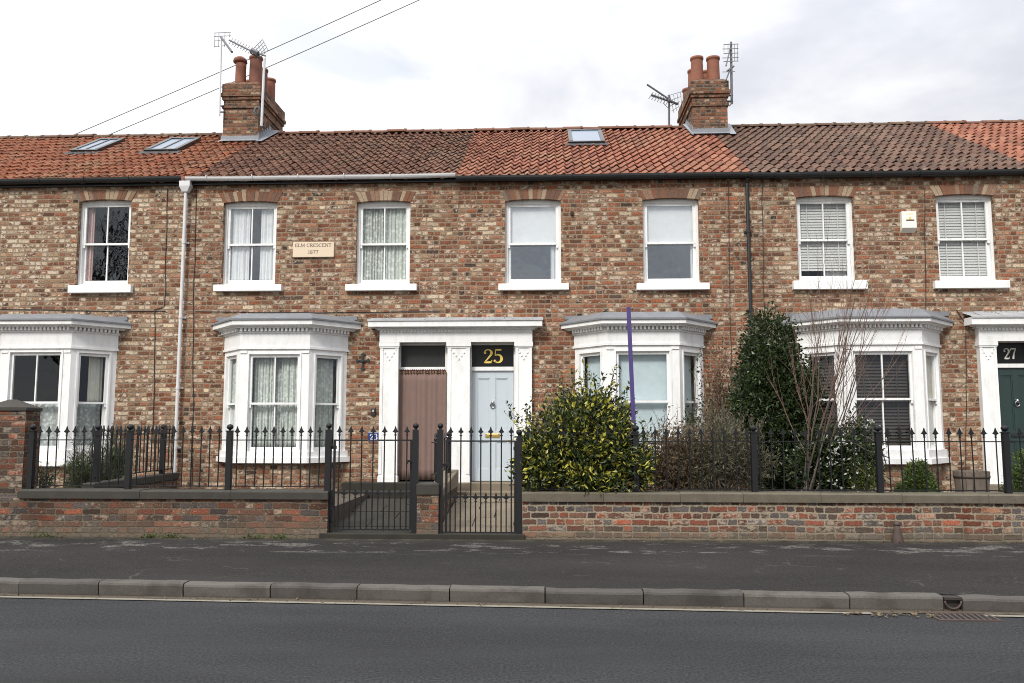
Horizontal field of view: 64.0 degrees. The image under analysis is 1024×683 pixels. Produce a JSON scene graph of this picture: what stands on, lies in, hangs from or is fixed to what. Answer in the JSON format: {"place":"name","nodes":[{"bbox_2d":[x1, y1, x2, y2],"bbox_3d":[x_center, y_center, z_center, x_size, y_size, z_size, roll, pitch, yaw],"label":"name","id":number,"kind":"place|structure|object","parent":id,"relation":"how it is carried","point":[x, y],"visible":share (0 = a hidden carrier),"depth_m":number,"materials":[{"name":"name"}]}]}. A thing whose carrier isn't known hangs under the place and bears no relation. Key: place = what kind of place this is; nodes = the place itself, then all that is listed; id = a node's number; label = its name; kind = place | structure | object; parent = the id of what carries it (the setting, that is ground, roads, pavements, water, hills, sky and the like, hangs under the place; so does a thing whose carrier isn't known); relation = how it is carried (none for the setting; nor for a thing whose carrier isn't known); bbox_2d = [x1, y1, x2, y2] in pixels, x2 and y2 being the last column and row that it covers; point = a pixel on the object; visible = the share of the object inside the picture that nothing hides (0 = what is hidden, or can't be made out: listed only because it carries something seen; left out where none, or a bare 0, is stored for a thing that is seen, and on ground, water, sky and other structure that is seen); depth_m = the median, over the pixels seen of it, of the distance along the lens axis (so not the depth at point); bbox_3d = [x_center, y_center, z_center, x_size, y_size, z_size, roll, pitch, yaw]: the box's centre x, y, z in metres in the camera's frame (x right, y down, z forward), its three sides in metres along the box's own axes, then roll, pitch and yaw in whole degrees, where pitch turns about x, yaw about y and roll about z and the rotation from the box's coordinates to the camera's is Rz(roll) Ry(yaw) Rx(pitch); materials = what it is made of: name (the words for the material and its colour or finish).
{"place":"outdoors","nodes":[
{"label":"outdoors","id":0,"kind":"place"},
{"bbox_2d":[74,0,380,134],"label":"overhead wire","id":1,"kind":"object","parent":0,"point":[228,68],"visible":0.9,"depth_m":25.51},
{"bbox_2d":[111,0,418,133],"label":"overhead wire","id":2,"kind":"object","parent":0,"point":[272,65],"visible":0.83,"depth_m":25.14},
{"bbox_2d":[334,491,367,525],"bbox_3d":[0.573,2.740,12.850,80.000,0.550,3.048,0,-6,2],"label":"front garden","id":3,"kind":"object","parent":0,"point":[346,505],"depth_m":12.71,"materials":[{"name":"concrete"}]},
{"bbox_2d":[0,400,42,495],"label":"gate pier","id":4,"kind":"structure","parent":3,"relation":"on","point":[18,418],"depth_m":11.75,"materials":[{"name":"brick"}]},
{"bbox_2d":[38,461,59,487],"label":"plant","id":5,"kind":"object","parent":3,"relation":"on","point":[42,476],"visible":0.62,"depth_m":12.37,"materials":[{"name":"green plant"}]},
{"bbox_2d":[56,436,93,487],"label":"rosemary bush","id":6,"kind":"object","parent":3,"relation":"on","point":[78,470],"visible":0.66,"depth_m":13.37,"materials":[{"name":"green plant"}]},
{"bbox_2d":[85,421,138,480],"bbox_3d":[-6.505,1.905,13.412,0.769,1.247,0.925,-2,-6,16],"label":"rosemary bush","id":7,"kind":"object","parent":3,"relation":"on","point":[113,462],"visible":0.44,"depth_m":13.28,"materials":[{"name":"green plant"}]},
{"bbox_2d":[0,132,252,487],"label":"terraced house","id":8,"kind":"structure","parent":3,"relation":"on","point":[53,188],"depth_m":15.20,"materials":[{"name":"brown brick"}]},
{"bbox_2d":[32,404,57,445],"bbox_3d":[-8.370,1.493,14.506,0.862,0.793,0.042,0,-6,2],"label":"curtain","id":9,"kind":"object","parent":8,"relation":"hanging from","point":[49,415],"visible":0.3,"depth_m":14.50,"materials":[{"name":"fabric"}]},
{"bbox_2d":[0,314,132,465],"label":"bay window","id":10,"kind":"structure","parent":8,"relation":"in","point":[71,337],"depth_m":14.43,"materials":[{"name":"white paint"}]},
{"bbox_2d":[0,309,137,311],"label":"wall cable","id":11,"kind":"object","parent":8,"relation":"attached to","point":[66,310],"depth_m":15.09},
{"bbox_2d":[75,404,100,445],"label":"curtain","id":12,"kind":"object","parent":8,"relation":"hanging from","point":[88,416],"visible":0.58,"depth_m":14.71,"materials":[{"name":"fabric"}]},
{"bbox_2d":[86,208,95,280],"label":"curtain","id":13,"kind":"object","parent":8,"relation":"hanging from","point":[91,234],"visible":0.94,"depth_m":15.44,"materials":[{"name":"white fabric"}]},
{"bbox_2d":[87,356,102,401],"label":"curtain","id":14,"kind":"object","parent":8,"relation":"hanging from","point":[94,387],"visible":0.88,"depth_m":14.87,"materials":[{"name":"beige fabric"}]},
{"bbox_2d":[68,200,132,293],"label":"sash window","id":15,"kind":"structure","parent":8,"relation":"in","point":[83,287],"depth_m":15.32,"materials":[{"name":"white paint"}]},
{"bbox_2d":[153,189,167,469],"bbox_3d":[-6.455,-0.263,14.989,0.206,5.169,0.014,0,-6,2],"label":"wall cable","id":16,"kind":"object","parent":8,"relation":"attached to","point":[154,323],"depth_m":15.00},
{"bbox_2d":[81,472,178,488],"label":"dividing wall","id":17,"kind":"structure","parent":3,"relation":"on","point":[158,479],"depth_m":13.31,"materials":[{"name":"brick"}]},
{"bbox_2d":[92,424,173,481],"bbox_3d":[-6.003,1.762,13.165,0.092,0.859,2.500,0,-6,2],"label":"iron railing","id":18,"kind":"object","parent":17,"relation":"on","point":[96,463],"visible":0.62,"depth_m":12.77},
{"bbox_2d":[173,55,476,498],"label":"terraced house","id":19,"kind":"structure","parent":3,"relation":"on","point":[318,186],"depth_m":14.96,"materials":[{"name":"brown brick"}]},
{"bbox_2d":[192,186,196,472],"bbox_3d":[-5.793,-0.187,14.952,0.148,5.432,0.013,0,-6,2],"label":"wall cable","id":20,"kind":"object","parent":19,"relation":"attached to","point":[193,329],"depth_m":14.95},
{"bbox_2d":[214,32,232,115],"bbox_3d":[-6.400,-6.085,18.413,0.265,2.034,0.973,5,-8,-43],"label":"tv aerial","id":21,"kind":"object","parent":19,"relation":"attached to","point":[230,50],"visible":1,"depth_m":18.50,"materials":[{"name":"metal"}]},
{"bbox_2d":[232,359,236,446],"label":"curtain","id":22,"kind":"object","parent":19,"relation":"hanging from","point":[233,387],"visible":0.2,"depth_m":14.72,"materials":[{"name":"beige fabric"}]},
{"bbox_2d":[230,209,250,279],"bbox_3d":[-5.095,-1.782,15.307,0.411,1.519,0.053,0,-6,2],"label":"curtain","id":23,"kind":"object","parent":19,"relation":"hanging from","point":[240,225],"visible":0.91,"depth_m":15.31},
{"bbox_2d":[213,202,282,291],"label":"sash window","id":24,"kind":"structure","parent":19,"relation":"in","point":[228,285],"depth_m":15.19,"materials":[{"name":"white paint"}]},
{"bbox_2d":[229,38,267,125],"bbox_3d":[-5.963,-5.843,18.414,0.913,2.087,0.210,0,-6,2],"label":"tv aerial","id":25,"kind":"object","parent":19,"relation":"attached to","point":[254,52],"visible":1,"depth_m":18.41,"materials":[{"name":"metal"}]},
{"bbox_2d":[252,357,274,446],"bbox_3d":[-4.341,1.076,14.349,0.378,1.631,0.056,0,-6,2],"label":"curtain","id":26,"kind":"object","parent":19,"relation":"hanging from","point":[263,416],"visible":0.81,"depth_m":14.36,"materials":[{"name":"beige fabric"}]},
{"bbox_2d":[259,209,273,279],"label":"curtain","id":27,"kind":"object","parent":19,"relation":"hanging from","point":[266,252],"visible":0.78,"depth_m":15.28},
{"bbox_2d":[275,357,281,446],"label":"curtain","id":28,"kind":"object","parent":19,"relation":"hanging from","point":[278,390],"visible":0.6,"depth_m":14.43,"materials":[{"name":"fabric"}]},
{"bbox_2d":[211,313,362,462],"bbox_3d":[-4.112,0.803,14.417,2.842,2.619,0.881,0,-6,2],"label":"bay window","id":29,"kind":"structure","parent":19,"relation":"in","point":[308,337],"depth_m":14.25,"materials":[{"name":"white paint"}]},
{"bbox_2d":[280,357,297,446],"bbox_3d":[-3.872,1.074,14.328,0.330,1.631,0.052,0,-6,2],"label":"curtain","id":30,"kind":"object","parent":19,"relation":"hanging from","point":[288,419],"visible":0.67,"depth_m":14.34,"materials":[{"name":"beige fabric"}]},
{"bbox_2d":[293,242,334,257],"bbox_3d":[-3.628,-1.677,15.006,0.760,0.279,0.068,0,-6,2],"label":"name plaque","id":31,"kind":"object","parent":19,"relation":"attached to","point":[311,249],"visible":1,"depth_m":14.97,"materials":[{"name":"beige stone"}]},
{"bbox_2d":[196,311,439,312],"bbox_3d":[-3.541,-0.541,14.888,4.488,0.051,0.013,0,-6,2],"label":"wall cable","id":32,"kind":"object","parent":19,"relation":"attached to","point":[317,312],"depth_m":14.88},
{"bbox_2d":[314,358,332,446],"bbox_3d":[-3.382,1.096,14.543,0.049,1.631,0.464,-5,-8,43],"label":"curtain","id":33,"kind":"object","parent":19,"relation":"hanging from","point":[324,394],"visible":0.62,"depth_m":14.58,"materials":[{"name":"beige fabric"}]},
{"bbox_2d":[363,209,385,279],"bbox_3d":[-2.578,-1.778,15.197,0.471,1.508,0.052,0,-6,2],"label":"curtain","id":34,"kind":"object","parent":19,"relation":"hanging from","point":[373,232],"visible":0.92,"depth_m":15.20,"materials":[{"name":"fabric"}]},
{"bbox_2d":[345,201,416,290],"bbox_3d":[-2.362,-1.765,15.034,1.300,1.726,0.310,0,-6,2],"label":"sash window","id":35,"kind":"structure","parent":19,"relation":"in","point":[361,285],"depth_m":15.08,"materials":[{"name":"white paint"}]},
{"bbox_2d":[383,209,405,279],"bbox_3d":[-2.130,-1.780,15.175,0.486,1.508,0.050,0,-6,2],"label":"curtain","id":36,"kind":"object","parent":19,"relation":"hanging from","point":[395,262],"visible":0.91,"depth_m":15.18,"materials":[{"name":"beige fabric"}]},
{"bbox_2d":[398,369,446,479],"bbox_3d":[-1.610,1.475,14.651,0.868,1.973,0.044,0,-6,2],"label":"door curtain","id":37,"kind":"object","parent":19,"relation":"hanging from","point":[422,398],"depth_m":14.68,"materials":[{"name":"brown fabric"}]},
{"bbox_2d":[367,317,542,481],"bbox_3d":[-1.004,1.033,14.477,3.119,2.996,0.302,0,-6,2],"label":"door surround","id":38,"kind":"object","parent":19,"relation":"attached to","point":[458,336],"visible":0.96,"depth_m":14.54,"materials":[{"name":"white paint"}]},
{"bbox_2d":[434,469,458,521],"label":"dividing wall","id":39,"kind":"structure","parent":3,"relation":"on","point":[454,479],"depth_m":13.02,"materials":[{"name":"concrete"}]},
{"bbox_2d":[431,432,451,481],"bbox_3d":[-1.083,1.785,12.594,0.092,0.779,2.000,0,-6,2],"label":"iron railing","id":40,"kind":"object","parent":39,"relation":"on","point":[435,452],"visible":0.49,"depth_m":12.18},
{"bbox_2d":[504,359,659,496],"bbox_3d":[0.976,1.286,11.752,2.190,2.142,1.476,0,-6,2],"label":"variegated shrub","id":41,"kind":"object","parent":3,"relation":"on","point":[590,413],"visible":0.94,"depth_m":11.29,"materials":[{"name":"green plant"}]},
{"bbox_2d":[456,55,753,495],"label":"terraced house","id":42,"kind":"structure","parent":3,"relation":"on","point":[607,185],"depth_m":14.79,"materials":[{"name":"brick"}]},
{"bbox_2d":[472,371,513,480],"bbox_3d":[-0.346,1.505,14.666,0.746,1.956,0.102,0,-6,2],"label":"front door","id":43,"kind":"structure","parent":42,"relation":"in","point":[491,390],"depth_m":14.68,"materials":[{"name":"blue paint"}]},
{"bbox_2d":[511,207,555,245],"bbox_3d":[0.388,-2.155,15.088,0.938,0.810,0.050,0,-6,2],"label":"roller blind","id":44,"kind":"object","parent":42,"relation":"attached to","point":[533,224],"visible":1,"depth_m":15.08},
{"bbox_2d":[498,200,568,290],"bbox_3d":[0.393,-1.770,14.913,1.265,1.731,0.310,0,-6,2],"label":"sash window","id":45,"kind":"structure","parent":42,"relation":"in","point":[510,284],"depth_m":14.95,"materials":[{"name":"white paint"}]},
{"bbox_2d":[551,246,555,278],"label":"curtain","id":46,"kind":"object","parent":42,"relation":"hanging from","point":[553,262],"visible":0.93,"depth_m":15.02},
{"bbox_2d":[587,355,600,394],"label":"roller blind","id":47,"kind":"object","parent":42,"relation":"attached to","point":[593,364],"depth_m":14.44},
{"bbox_2d":[559,312,717,460],"bbox_3d":[2.236,0.766,14.141,2.862,2.579,0.881,0,-6,2],"label":"bay window","id":48,"kind":"structure","parent":42,"relation":"in","point":[676,335],"depth_m":13.98,"materials":[{"name":"white paint"}]},
{"bbox_2d":[618,354,666,444],"bbox_3d":[2.233,0.988,14.053,0.880,1.670,0.050,0,-6,2],"label":"roller blind","id":49,"kind":"object","parent":42,"relation":"attached to","point":[650,377],"visible":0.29,"depth_m":14.07,"materials":[{"name":"fabric"}]},
{"bbox_2d":[647,84,681,124],"bbox_3d":[3.613,-5.602,19.376,0.835,1.069,0.153,0,-6,2],"label":"tv aerial","id":50,"kind":"object","parent":42,"relation":"attached to","point":[668,99],"visible":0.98,"depth_m":19.40,"materials":[{"name":"metal"}]},
{"bbox_2d":[647,206,692,241],"bbox_3d":[2.872,-2.157,14.979,0.932,0.804,0.050,0,-6,2],"label":"roller blind","id":51,"kind":"object","parent":42,"relation":"attached to","point":[669,224],"visible":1,"depth_m":14.97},
{"bbox_2d":[636,199,709,290],"bbox_3d":[2.872,-1.769,14.803,1.290,1.732,0.310,0,-6,2],"label":"sash window","id":52,"kind":"structure","parent":42,"relation":"in","point":[693,283],"depth_m":14.85,"materials":[{"name":"white paint"}]},
{"bbox_2d":[684,355,691,429],"bbox_3d":[2.994,1.009,14.262,0.050,1.670,0.502,-5,-8,43],"label":"roller blind","id":53,"kind":"object","parent":42,"relation":"attached to","point":[687,366],"visible":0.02,"depth_m":14.38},
{"bbox_2d":[728,181,731,388],"bbox_3d":[3.885,-0.674,14.575,0.053,4.469,0.013,0,-6,2],"label":"wall cable","id":54,"kind":"object","parent":42,"relation":"attached to","point":[729,279],"depth_m":14.63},
{"bbox_2d":[723,41,738,105],"bbox_3d":[4.766,-5.965,18.116,0.525,1.491,0.269,5,-8,-42],"label":"tv aerial","id":55,"kind":"object","parent":42,"relation":"attached to","point":[730,70],"visible":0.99,"depth_m":18.23,"materials":[{"name":"metal"}]},
{"bbox_2d":[639,405,719,490],"bbox_3d":[2.387,1.623,11.812,1.279,1.477,1.412,-2,-6,20],"label":"dry shrub","id":56,"kind":"object","parent":3,"relation":"on","point":[672,458],"visible":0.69,"depth_m":11.58,"materials":[{"name":"brown plant"}]},
{"bbox_2d":[682,354,704,490],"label":"climbing plant","id":57,"kind":"object","parent":3,"relation":"on","point":[693,410],"visible":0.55,"depth_m":13.60,"materials":[{"name":"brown plant"}]},
{"bbox_2d":[694,335,734,487],"bbox_3d":[3.444,1.212,13.732,0.928,2.676,0.913,1,-6,-12],"label":"shrub","id":58,"kind":"object","parent":3,"relation":"on","point":[719,388],"visible":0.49,"depth_m":13.76,"materials":[{"name":"brown plant"}]},
{"bbox_2d":[675,391,784,490],"bbox_3d":[3.055,1.524,11.750,1.644,1.663,1.225,0,-6,2],"label":"grey leaved shrub","id":59,"kind":"object","parent":3,"relation":"on","point":[730,460],"visible":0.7,"depth_m":11.55,"materials":[{"name":"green plant"}]},
{"bbox_2d":[724,300,835,490],"bbox_3d":[4.062,0.912,12.671,1.821,3.114,1.626,0,-6,2],"label":"evergreen shrub","id":60,"kind":"object","parent":3,"relation":"on","point":[755,394],"visible":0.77,"depth_m":12.32,"materials":[{"name":"green plant"}]},
{"bbox_2d":[777,402,889,491],"bbox_3d":[4.706,1.628,11.906,1.782,1.490,1.254,3,-6,-23],"label":"flowering shrub","id":61,"kind":"object","parent":3,"relation":"on","point":[847,451],"visible":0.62,"depth_m":11.64,"materials":[{"name":"green plant"}]},
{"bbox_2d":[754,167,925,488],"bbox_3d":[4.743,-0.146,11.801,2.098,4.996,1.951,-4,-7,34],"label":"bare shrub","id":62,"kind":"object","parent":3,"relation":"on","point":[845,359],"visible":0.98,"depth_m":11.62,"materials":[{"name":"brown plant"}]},
{"bbox_2d":[839,455,885,491],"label":"conifer shrub","id":63,"kind":"object","parent":3,"relation":"on","point":[859,483],"visible":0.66,"depth_m":11.44,"materials":[{"name":"green plant"}]},
{"bbox_2d":[716,121,1023,491],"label":"terraced house","id":64,"kind":"structure","parent":3,"relation":"on","point":[784,163],"depth_m":14.55,"materials":[{"name":"brick"}]},
{"bbox_2d":[800,204,846,270],"bbox_3d":[5.615,-1.899,14.844,0.914,1.271,0.065,0,-6,2],"label":"slatted blind","id":65,"kind":"object","parent":64,"relation":"attached to","point":[836,225],"visible":0.62,"depth_m":14.84,"materials":[{"name":"plastic"}]},
{"bbox_2d":[811,355,837,433],"bbox_3d":[5.433,1.032,14.161,0.063,1.603,0.499,5,-8,-41],"label":"slatted blind","id":66,"kind":"object","parent":64,"relation":"attached to","point":[829,360],"visible":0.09,"depth_m":14.17,"materials":[{"name":"brown wood"}]},
{"bbox_2d":[792,196,867,289],"bbox_3d":[5.622,-1.781,14.683,1.288,1.754,0.310,0,-6,2],"label":"sash window","id":67,"kind":"structure","parent":64,"relation":"in","point":[847,280],"depth_m":14.73,"materials":[{"name":"white paint"}]},
{"bbox_2d":[781,308,954,463],"bbox_3d":[6.240,0.747,13.969,3.073,2.633,0.885,0,-6,2],"label":"bay window","id":68,"kind":"structure","parent":64,"relation":"in","point":[920,345],"depth_m":13.79,"materials":[{"name":"white paint"}]},
{"bbox_2d":[855,354,909,444],"bbox_3d":[6.237,1.003,13.879,0.910,1.603,0.063,0,-6,2],"label":"slatted blind","id":69,"kind":"object","parent":64,"relation":"attached to","point":[896,416],"visible":0.54,"depth_m":13.88,"materials":[{"name":"brown wood"}]},
{"bbox_2d":[900,211,916,232],"bbox_3d":[7.034,-2.118,14.551,0.253,0.372,0.087,0,-6,2],"label":"alarm box","id":70,"kind":"object","parent":64,"relation":"attached to","point":[908,222],"visible":1,"depth_m":14.52,"materials":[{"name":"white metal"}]},
{"bbox_2d":[926,356,934,444],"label":"window","id":71,"kind":"structure","parent":64,"relation":"attached to","point":[929,376],"depth_m":14.15,"materials":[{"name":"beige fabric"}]},
{"bbox_2d":[956,310,966,466],"bbox_3d":[7.876,0.826,14.247,0.160,2.785,0.013,0,-6,2],"label":"wall cable","id":72,"kind":"object","parent":64,"relation":"attached to","point":[966,390],"depth_m":14.23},
{"bbox_2d":[938,202,986,275],"bbox_3d":[8.061,-1.809,14.727,0.916,1.466,0.065,0,-6,2],"label":"slatted blind","id":73,"kind":"object","parent":64,"relation":"attached to","point":[973,227],"visible":0.6,"depth_m":14.73,"materials":[{"name":"plastic"}]},
{"bbox_2d":[933,195,1009,288],"bbox_3d":[8.065,-1.791,14.577,1.281,1.751,0.310,0,-6,2],"label":"sash window","id":74,"kind":"structure","parent":64,"relation":"in","point":[989,281],"depth_m":14.62,"materials":[{"name":"white paint"}]},
{"bbox_2d":[962,311,1023,483],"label":"door surround","id":75,"kind":"object","parent":64,"relation":"attached to","point":[992,329],"visible":0.95,"depth_m":14.14,"materials":[{"name":"white paint"}]},
{"bbox_2d":[998,368,1023,480],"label":"front door","id":76,"kind":"structure","parent":64,"relation":"in","point":[1011,380],"depth_m":14.32,"materials":[{"name":"green paint"}]},
{"bbox_2d":[889,456,941,491],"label":"box plant","id":77,"kind":"object","parent":3,"relation":"on","point":[920,478],"visible":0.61,"depth_m":11.52,"materials":[{"name":"green plant"}]},
{"bbox_2d":[953,470,990,491],"bbox_3d":[7.038,2.212,12.544,0.512,0.458,0.512,0,-6,2],"label":"barrel planter","id":78,"kind":"object","parent":3,"relation":"on","point":[980,481],"visible":0.6,"depth_m":12.37,"materials":[{"name":"brown wood"}]},
{"bbox_2d":[927,119,1023,163],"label":"terraced house","id":79,"kind":"structure","parent":3,"relation":"on","point":[1002,136],"depth_m":17.42,"materials":[{"name":"tile"}]},
{"bbox_2d":[1000,447,1023,491],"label":"box plant","id":80,"kind":"object","parent":3,"relation":"on","point":[1016,484],"visible":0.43,"depth_m":11.57,"materials":[{"name":"green plant"}]},
{"bbox_2d":[332,498,410,531],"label":"mossy path","id":81,"kind":"structure","parent":0,"point":[380,515],"depth_m":12.36,"materials":[{"name":"concrete"}]},
{"bbox_2d":[443,495,522,531],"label":"stone path","id":82,"kind":"structure","parent":0,"point":[482,515],"depth_m":12.31,"materials":[{"name":"stone"}]},
{"bbox_2d":[0,596,1023,682],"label":"road","id":83,"kind":"structure","parent":0,"point":[51,640],"depth_m":6.54,"materials":[{"name":"asphalt"}]},
{"bbox_2d":[0,593,1023,614],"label":"gutter silt","id":84,"kind":"object","parent":83,"relation":"on","point":[521,604],"visible":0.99,"depth_m":8.00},
{"bbox_2d":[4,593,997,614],"bbox_3d":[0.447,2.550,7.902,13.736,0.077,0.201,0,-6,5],"label":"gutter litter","id":85,"kind":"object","parent":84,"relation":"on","point":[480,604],"visible":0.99,"depth_m":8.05,"materials":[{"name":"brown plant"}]},
{"bbox_2d":[0,596,1023,616],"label":"edge line marking","id":86,"kind":"object","parent":83,"relation":"on","point":[465,605],"visible":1,"depth_m":7.95,"materials":[{"name":"beige paint"}]},
{"bbox_2d":[924,612,1002,621],"bbox_3d":[4.113,2.529,7.483,0.555,0.043,0.300,0,-6,2],"label":"gully grate","id":87,"kind":"object","parent":83,"relation":"on","point":[964,617],"visible":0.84,"depth_m":7.47,"materials":[{"name":"metal"}]},
{"bbox_2d":[0,536,1023,595],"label":"pavement","id":88,"kind":"structure","parent":0,"point":[982,568],"depth_m":9.43,"materials":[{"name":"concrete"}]},
{"bbox_2d":[0,488,332,537],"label":"garden wall","id":89,"kind":"structure","parent":88,"relation":"on","point":[123,512],"depth_m":11.29,"materials":[{"name":"brick"}]},
{"bbox_2d":[26,424,324,489],"bbox_3d":[-4.703,1.626,11.512,4.286,0.928,0.092,0,-6,2],"label":"iron railing","id":90,"kind":"object","parent":89,"relation":"on","point":[31,457],"visible":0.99,"depth_m":11.51,"materials":[{"name":"metal"}]},
{"bbox_2d":[324,423,331,532],"bbox_3d":[-2.537,1.915,11.296,0.101,1.576,0.101,0,-6,2],"label":"gate post","id":91,"kind":"object","parent":88,"relation":"on","point":[328,460],"visible":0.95,"depth_m":11.29,"materials":[{"name":"metal"}]},
{"bbox_2d":[330,426,411,530],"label":"iron gate","id":92,"kind":"structure","parent":91,"relation":"attached to","point":[366,492],"depth_m":11.28,"materials":[{"name":"metal"}]},
{"bbox_2d":[410,423,418,533],"bbox_3d":[-1.327,1.910,11.243,0.101,1.576,0.101,0,-6,2],"label":"gate post","id":93,"kind":"object","parent":88,"relation":"on","point":[415,455],"visible":0.95,"depth_m":11.22,"materials":[{"name":"metal"}]},
{"bbox_2d":[319,531,524,539],"bbox_3d":[-1.215,2.728,11.180,2.792,0.235,0.270,0,-6,2],"label":"gate threshold","id":94,"kind":"object","parent":88,"relation":"on","point":[397,535],"visible":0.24,"depth_m":11.07,"materials":[{"name":"concrete"}]},
{"bbox_2d":[416,482,439,533],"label":"gate pillar","id":95,"kind":"structure","parent":88,"relation":"on","point":[427,493],"depth_m":11.12,"materials":[{"name":"brick"}]},
{"bbox_2d":[437,423,443,533],"bbox_3d":[-0.986,1.909,11.229,0.101,1.576,0.101,0,-6,2],"label":"gate post","id":96,"kind":"object","parent":88,"relation":"on","point":[440,435],"visible":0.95,"depth_m":11.21,"materials":[{"name":"metal"}]},
{"bbox_2d":[515,430,522,533],"bbox_3d":[0.099,1.948,11.177,0.101,1.487,0.101,0,-6,2],"label":"gate post","id":97,"kind":"object","parent":88,"relation":"on","point":[518,484],"visible":0.95,"depth_m":11.14,"materials":[{"name":"metal"}]},
{"bbox_2d":[443,426,515,532],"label":"iron gate","id":98,"kind":"structure","parent":97,"relation":"attached to","point":[475,496],"depth_m":11.21,"materials":[{"name":"metal"}]},
{"bbox_2d":[522,490,1023,541],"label":"garden wall","id":99,"kind":"structure","parent":88,"relation":"on","point":[813,516],"depth_m":10.93,"materials":[{"name":"brick"}]},
{"bbox_2d":[522,425,1023,493],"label":"iron railing","id":100,"kind":"object","parent":99,"relation":"on","point":[1005,441],"visible":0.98,"depth_m":11.11,"materials":[{"name":"metal"}]},
{"bbox_2d":[626,307,640,462],"bbox_3d":[1.682,0.774,11.342,0.152,2.537,0.160,0,-6,2],"label":"sign pole","id":101,"kind":"object","parent":100,"relation":"attached to","point":[631,372],"visible":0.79,"depth_m":11.40,"materials":[{"name":"metal"}]},
{"bbox_2d":[891,521,903,543],"bbox_3d":[5.053,2.504,10.756,0.160,0.285,0.156,0,-6,2],"label":"pipe stub","id":102,"kind":"object","parent":88,"relation":"on","point":[897,536],"visible":0.99,"depth_m":10.72,"materials":[{"name":"metal"}]},
{"bbox_2d":[0,0,1023,135],"label":"sky","id":103,"kind":"structure","parent":0,"point":[68,67],"materials":[{"name":"white"}]},
{"bbox_2d":[544,588,947,602],"bbox_3d":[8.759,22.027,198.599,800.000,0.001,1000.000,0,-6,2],"label":"ground","id":104,"kind":"structure","parent":0,"point":[545,594],"depth_m":8.80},
{"bbox_2d":[0,577,1023,611],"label":"kerb","id":105,"kind":"structure","parent":104,"relation":"on","point":[656,597],"depth_m":8.07,"materials":[{"name":"concrete"}]},
{"bbox_2d":[941,595,961,610],"bbox_3d":[4.148,2.501,7.769,0.169,0.176,0.160,0,-6,2],"label":"kerb outlet","id":106,"kind":"object","parent":105,"relation":"attached to","point":[952,602],"visible":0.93,"depth_m":7.73,"materials":[{"name":"metal"}]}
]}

